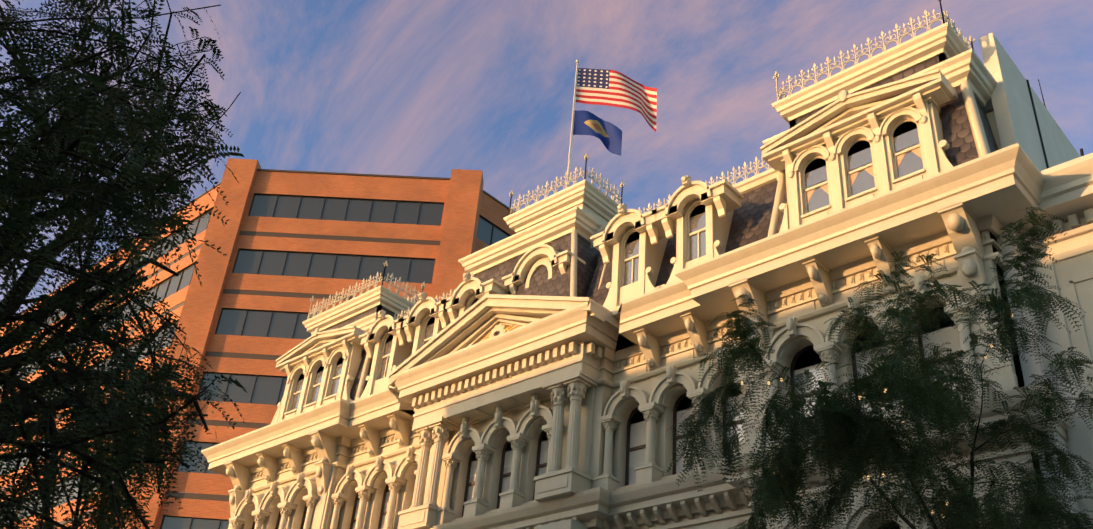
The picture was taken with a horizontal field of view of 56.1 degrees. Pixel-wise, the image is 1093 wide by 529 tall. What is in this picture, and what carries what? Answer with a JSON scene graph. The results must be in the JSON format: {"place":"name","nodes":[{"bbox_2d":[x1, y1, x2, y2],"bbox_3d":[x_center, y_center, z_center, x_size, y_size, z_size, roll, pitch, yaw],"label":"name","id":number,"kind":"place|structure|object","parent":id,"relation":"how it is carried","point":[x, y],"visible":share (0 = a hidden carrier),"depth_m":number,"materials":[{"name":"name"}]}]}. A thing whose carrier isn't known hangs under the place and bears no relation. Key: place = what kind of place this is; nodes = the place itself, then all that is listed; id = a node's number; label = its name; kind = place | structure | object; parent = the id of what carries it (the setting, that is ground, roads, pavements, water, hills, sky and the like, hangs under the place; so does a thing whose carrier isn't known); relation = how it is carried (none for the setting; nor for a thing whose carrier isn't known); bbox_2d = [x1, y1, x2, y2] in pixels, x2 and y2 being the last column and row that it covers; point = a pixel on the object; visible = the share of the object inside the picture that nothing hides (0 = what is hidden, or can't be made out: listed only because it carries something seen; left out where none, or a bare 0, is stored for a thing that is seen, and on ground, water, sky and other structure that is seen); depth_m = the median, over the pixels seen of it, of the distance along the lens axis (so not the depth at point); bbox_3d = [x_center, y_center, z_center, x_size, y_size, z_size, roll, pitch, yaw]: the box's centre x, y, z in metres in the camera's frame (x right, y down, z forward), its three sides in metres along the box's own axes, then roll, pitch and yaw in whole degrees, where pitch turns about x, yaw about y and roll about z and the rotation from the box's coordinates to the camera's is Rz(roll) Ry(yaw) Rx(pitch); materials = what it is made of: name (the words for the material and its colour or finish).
{"place":"outdoors","nodes":[
{"label":"outdoors","id":0,"kind":"place"},
{"bbox_2d":[0,0,246,528],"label":"tree","id":1,"kind":"object","parent":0,"point":[172,221],"depth_m":6.24,"materials":[{"name":"green plant"}]},
{"bbox_2d":[0,0,1092,517],"label":"sky","id":2,"kind":"structure","parent":0,"point":[422,88],"materials":[{"name":"blue"}]},
{"bbox_2d":[201,111,1071,528],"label":"building facade","id":3,"kind":"structure","parent":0,"point":[509,411],"depth_m":26.23,"materials":[{"name":"beige stone"}]},
{"bbox_2d":[271,22,1080,528],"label":"mansard roof","id":4,"kind":"structure","parent":3,"relation":"on","point":[921,106],"depth_m":28.21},
{"bbox_2d":[566,59,578,187],"bbox_3d":[0.935,-4.871,38.008,0.240,7.375,0.228,-23,-42,37],"label":"flagpole","id":5,"kind":"object","parent":4,"relation":"on","point":[571,134],"visible":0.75,"depth_m":38.14,"materials":[{"name":"silver metal"}]},
{"bbox_2d":[573,110,621,155],"bbox_3d":[1.880,-4.785,37.933,1.888,2.269,0.357,-1,-33,10],"label":"state flag","id":6,"kind":"object","parent":5,"relation":"attached to","point":[608,134],"visible":1,"depth_m":37.99,"materials":[{"name":"blue fabric"}]},
{"bbox_2d":[575,68,656,130],"bbox_3d":[2.626,-6.352,38.837,3.120,2.952,0.438,2,-32,4],"label":"american flag","id":7,"kind":"object","parent":5,"relation":"attached to","point":[606,87],"visible":1,"depth_m":38.91,"materials":[{"name":"multicoloured fabric"}]},
{"bbox_2d":[307,0,974,318],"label":"roof cresting","id":8,"kind":"object","parent":4,"relation":"on","point":[780,92],"visible":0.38,"depth_m":31.90,"materials":[{"name":"beige metal"}]},
{"bbox_2d":[598,79,1083,288],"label":"opera house downpipes","id":9,"kind":"object","parent":4,"relation":"attached to","point":[1041,140],"visible":0.19,"depth_m":27.50,"materials":[{"name":"beige metal"}]},
{"bbox_2d":[662,207,1092,528],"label":"tree","id":10,"kind":"object","parent":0,"point":[836,427],"depth_m":15.48,"materials":[{"name":"green plant"}]},
{"bbox_2d":[726,308,1092,527],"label":"string lights","id":11,"kind":"object","parent":10,"relation":"attached to","point":[768,383],"visible":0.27,"depth_m":15.89,"materials":[{"name":"yellow glowing warm light bulbs"}]},
{"bbox_2d":[1021,153,1092,528],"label":"neighbour building","id":12,"kind":"structure","parent":0,"point":[1067,193],"depth_m":20.95,"materials":[{"name":"paint"}]},
{"label":"ground","id":13,"kind":"structure","parent":0,"visible":0},
{"bbox_2d":[0,158,515,528],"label":"brick office","id":14,"kind":"structure","parent":13,"relation":"on","point":[291,243],"depth_m":57.86,"materials":[{"name":"orange brick"}]}
]}

